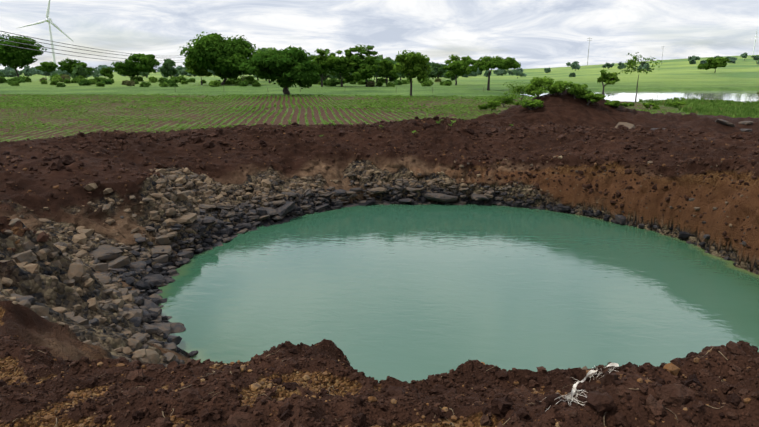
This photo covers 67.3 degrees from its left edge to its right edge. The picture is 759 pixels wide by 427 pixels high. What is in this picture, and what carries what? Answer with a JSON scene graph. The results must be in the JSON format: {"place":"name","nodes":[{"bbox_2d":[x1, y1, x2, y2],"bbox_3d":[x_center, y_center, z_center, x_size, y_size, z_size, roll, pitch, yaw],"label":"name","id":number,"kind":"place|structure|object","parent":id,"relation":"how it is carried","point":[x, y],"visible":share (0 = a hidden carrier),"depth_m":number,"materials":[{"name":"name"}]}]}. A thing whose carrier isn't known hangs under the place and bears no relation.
{"place":"outdoors","nodes":[
{"label":"outdoors","id":0,"kind":"place"},
{"bbox_2d":[0,44,178,62],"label":"power line wire","id":1,"kind":"object","parent":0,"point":[59,53],"visible":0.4,"depth_m":150.33,"materials":[{"name":"black metal"}]},
{"bbox_2d":[1,35,181,57],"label":"power line wire","id":2,"kind":"object","parent":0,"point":[64,46],"visible":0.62,"depth_m":153.06,"materials":[{"name":"black metal"}]},
{"bbox_2d":[0,31,183,55],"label":"power line wire","id":3,"kind":"object","parent":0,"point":[62,43],"visible":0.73,"depth_m":152.55,"materials":[{"name":"black metal"}]},
{"bbox_2d":[0,39,185,60],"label":"power line wire","id":4,"kind":"object","parent":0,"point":[69,51],"visible":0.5,"depth_m":157.03,"materials":[{"name":"black metal"}]},
{"bbox_2d":[0,325,750,426],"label":"bank gravel","id":5,"kind":"structure","parent":0,"point":[673,369],"depth_m":3.41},
{"bbox_2d":[0,55,758,426],"bbox_3d":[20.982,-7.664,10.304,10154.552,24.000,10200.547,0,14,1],"label":"ground","id":6,"kind":"structure","parent":0,"point":[22,323],"depth_m":16.82,"materials":[{"name":"brown soil"}]},
{"bbox_2d":[0,33,46,76],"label":"tree","id":7,"kind":"object","parent":6,"relation":"on","point":[16,57],"visible":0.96,"depth_m":182.06,"materials":[{"name":"green plant"}]},
{"bbox_2d":[18,0,73,69],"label":"wind turbine","id":8,"kind":"object","parent":6,"relation":"on","point":[49,20],"visible":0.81,"depth_m":761.97,"materials":[{"name":"white metal"}]},
{"bbox_2d":[35,61,57,79],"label":"tree","id":9,"kind":"object","parent":6,"relation":"on","point":[47,67],"visible":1,"depth_m":201.48,"materials":[{"name":"green plant"}]},
{"bbox_2d":[57,58,94,74],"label":"tree","id":10,"kind":"object","parent":6,"relation":"on","point":[69,65],"visible":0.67,"depth_m":202.77,"materials":[{"name":"green plant"}]},
{"bbox_2d":[100,67,113,77],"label":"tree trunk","id":11,"kind":"object","parent":6,"relation":"on","point":[105,72],"visible":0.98,"depth_m":201.76,"materials":[{"name":"green plant"}]},
{"bbox_2d":[111,53,160,76],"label":"tree","id":12,"kind":"object","parent":6,"relation":"on","point":[142,63],"visible":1,"depth_m":179.39,"materials":[{"name":"green plant"}]},
{"bbox_2d":[182,56,212,84],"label":"tree","id":13,"kind":"object","parent":6,"relation":"on","point":[194,69],"visible":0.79,"depth_m":132.08,"materials":[{"name":"green plant"}]},
{"bbox_2d":[178,31,263,84],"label":"tree","id":14,"kind":"object","parent":6,"relation":"on","point":[219,55],"visible":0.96,"depth_m":127.78,"materials":[{"name":"green plant"}]},
{"bbox_2d":[0,47,458,82],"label":"trees","id":15,"kind":"object","parent":6,"relation":"on","point":[168,68],"visible":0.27,"depth_m":197.26,"materials":[{"name":"green plant"}]},
{"bbox_2d":[240,58,254,80],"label":"bush","id":16,"kind":"object","parent":6,"relation":"on","point":[250,78],"visible":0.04,"depth_m":140.34,"materials":[{"name":"green plant"}]},
{"bbox_2d":[239,45,320,94],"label":"tree","id":17,"kind":"object","parent":6,"relation":"on","point":[286,68],"visible":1,"depth_m":74.01,"materials":[{"name":"green plant"}]},
{"bbox_2d":[89,183,507,335],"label":"wet rocks","id":18,"kind":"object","parent":6,"relation":"on","point":[110,252],"depth_m":14.91,"materials":[{"name":"grey stone"}]},
{"bbox_2d":[310,48,337,86],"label":"tree","id":19,"kind":"object","parent":6,"relation":"on","point":[324,61],"visible":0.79,"depth_m":119.20,"materials":[{"name":"green plant"}]},
{"bbox_2d":[0,73,685,111],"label":"bushes","id":20,"kind":"object","parent":6,"relation":"on","point":[534,87],"visible":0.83,"depth_m":118.96,"materials":[{"name":"green plant"}]},
{"bbox_2d":[0,93,688,141],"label":"crop seedlings","id":21,"kind":"object","parent":6,"relation":"on","point":[384,103],"visible":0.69,"depth_m":49.84,"materials":[{"name":"green plant"}]},
{"bbox_2d":[332,47,357,86],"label":"tree","id":22,"kind":"object","parent":6,"relation":"on","point":[344,64],"visible":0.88,"depth_m":120.06,"materials":[{"name":"green plant"}]},
{"bbox_2d":[0,116,691,173],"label":"crest clods","id":23,"kind":"object","parent":6,"relation":"on","point":[58,164],"visible":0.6,"depth_m":20.59,"materials":[{"name":"soil"}]},
{"bbox_2d":[0,166,705,367],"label":"rocks","id":24,"kind":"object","parent":6,"relation":"on","point":[78,273],"depth_m":12.42,"materials":[{"name":"grey stone"}]},
{"bbox_2d":[350,44,379,86],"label":"tree","id":25,"kind":"object","parent":6,"relation":"on","point":[366,67],"visible":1,"depth_m":118.83,"materials":[{"name":"green plant"}]},
{"bbox_2d":[3,347,727,426],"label":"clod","id":26,"kind":"object","parent":6,"relation":"on","point":[335,389],"visible":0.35,"depth_m":3.13,"materials":[{"name":"brown soil"}]},
{"bbox_2d":[0,334,758,426],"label":"bank clods","id":27,"kind":"object","parent":6,"relation":"on","point":[679,394],"visible":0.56,"depth_m":3.12,"materials":[{"name":"soil"}]},
{"bbox_2d":[0,335,758,426],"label":"bank crumbs","id":28,"kind":"object","parent":6,"relation":"on","point":[195,420],"visible":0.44,"depth_m":3.23,"materials":[{"name":"soil"}]},
{"bbox_2d":[0,161,758,369],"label":"stones","id":29,"kind":"object","parent":6,"relation":"on","point":[80,236],"visible":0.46,"depth_m":15.27,"materials":[{"name":"grey stone"}]},
{"bbox_2d":[0,117,758,252],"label":"spoil clods","id":30,"kind":"object","parent":6,"relation":"on","point":[43,236],"visible":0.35,"depth_m":19.21,"materials":[{"name":"brown soil"}]},
{"bbox_2d":[0,53,758,78],"bbox_3d":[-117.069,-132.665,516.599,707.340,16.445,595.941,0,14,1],"label":"treeline","id":31,"kind":"object","parent":6,"relation":"on","point":[7,71],"visible":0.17,"depth_m":343.80,"materials":[{"name":"green plant"}]},
{"bbox_2d":[0,120,758,250],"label":"pebbles","id":32,"kind":"object","parent":6,"relation":"on","point":[57,186],"visible":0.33,"depth_m":18.13,"materials":[{"name":"stone"}]},
{"bbox_2d":[377,59,399,83],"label":"tree","id":33,"kind":"object","parent":6,"relation":"on","point":[386,67],"visible":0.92,"depth_m":123.14,"materials":[{"name":"green plant"}]},
{"bbox_2d":[392,50,433,96],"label":"tree","id":34,"kind":"object","parent":6,"relation":"on","point":[411,65],"visible":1,"depth_m":70.19,"materials":[{"name":"green plant"}]},
{"bbox_2d":[442,54,470,84],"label":"tree","id":35,"kind":"object","parent":6,"relation":"on","point":[453,70],"visible":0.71,"depth_m":132.23,"materials":[{"name":"green plant"}]},
{"bbox_2d":[451,56,520,89],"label":"tree","id":36,"kind":"object","parent":6,"relation":"on","point":[485,63],"visible":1,"depth_m":94.36,"materials":[{"name":"green plant"}]},
{"bbox_2d":[544,363,618,409],"bbox_3d":[1.104,0.975,3.244,0.400,0.376,1.013,7,16,28],"label":"dead branch","id":37,"kind":"object","parent":6,"relation":"on","point":[574,389],"visible":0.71,"depth_m":3.42,"materials":[{"name":"white wood"}]},
{"bbox_2d":[454,154,758,249],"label":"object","id":38,"kind":"object","parent":6,"relation":"on","point":[617,194],"depth_m":17.40,"materials":[{"name":"brown soil"}]},
{"bbox_2d":[597,69,617,100],"bbox_3d":[11.747,-6.516,29.560,0.869,1.886,0.981,-13,19,-41],"label":"tree","id":39,"kind":"object","parent":6,"relation":"on","point":[613,77],"visible":1,"depth_m":29.39,"materials":[{"name":"green plant"}]},
{"bbox_2d":[502,95,758,117],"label":"weedy grass","id":40,"kind":"structure","parent":6,"relation":"on","point":[718,107],"depth_m":49.60,"materials":[{"name":"green plant"}]},
{"bbox_2d":[618,52,661,101],"bbox_3d":[26.339,-13.711,58.088,3.185,5.363,5.263,-7,16,-26],"label":"tree","id":41,"kind":"object","parent":6,"relation":"on","point":[632,63],"visible":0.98,"depth_m":58.01,"materials":[{"name":"green plant"}]},
{"bbox_2d":[615,119,753,131],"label":"rocks","id":42,"kind":"object","parent":6,"relation":"on","point":[721,121],"visible":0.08,"depth_m":27.04,"materials":[{"name":"stone"}]},
{"bbox_2d":[697,57,729,72],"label":"tree","id":43,"kind":"object","parent":6,"relation":"on","point":[713,63],"visible":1,"depth_m":220.69,"materials":[{"name":"green plant"}]},
{"bbox_2d":[752,30,757,54],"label":"wind turbine","id":44,"kind":"object","parent":6,"relation":"on","point":[754,43],"visible":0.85,"depth_m":1620.10,"materials":[{"name":"white metal"}]},
{"bbox_2d":[0,0,758,71],"label":"sky","id":45,"kind":"structure","parent":0,"point":[535,33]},
{"bbox_2d":[158,203,758,382],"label":"pond water","id":46,"kind":"structure","parent":0,"point":[408,293],"depth_m":11.84,"materials":[{"name":"teal liquid"}]},
{"bbox_2d":[453,156,754,245],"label":"stones","id":47,"kind":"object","parent":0,"point":[744,243],"depth_m":16.51,"materials":[{"name":"brown stone"}]},
{"bbox_2d":[520,91,758,101],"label":"lake water","id":48,"kind":"structure","parent":0,"point":[741,96],"depth_m":86.86,"materials":[{"name":"white liquid"}]}
]}

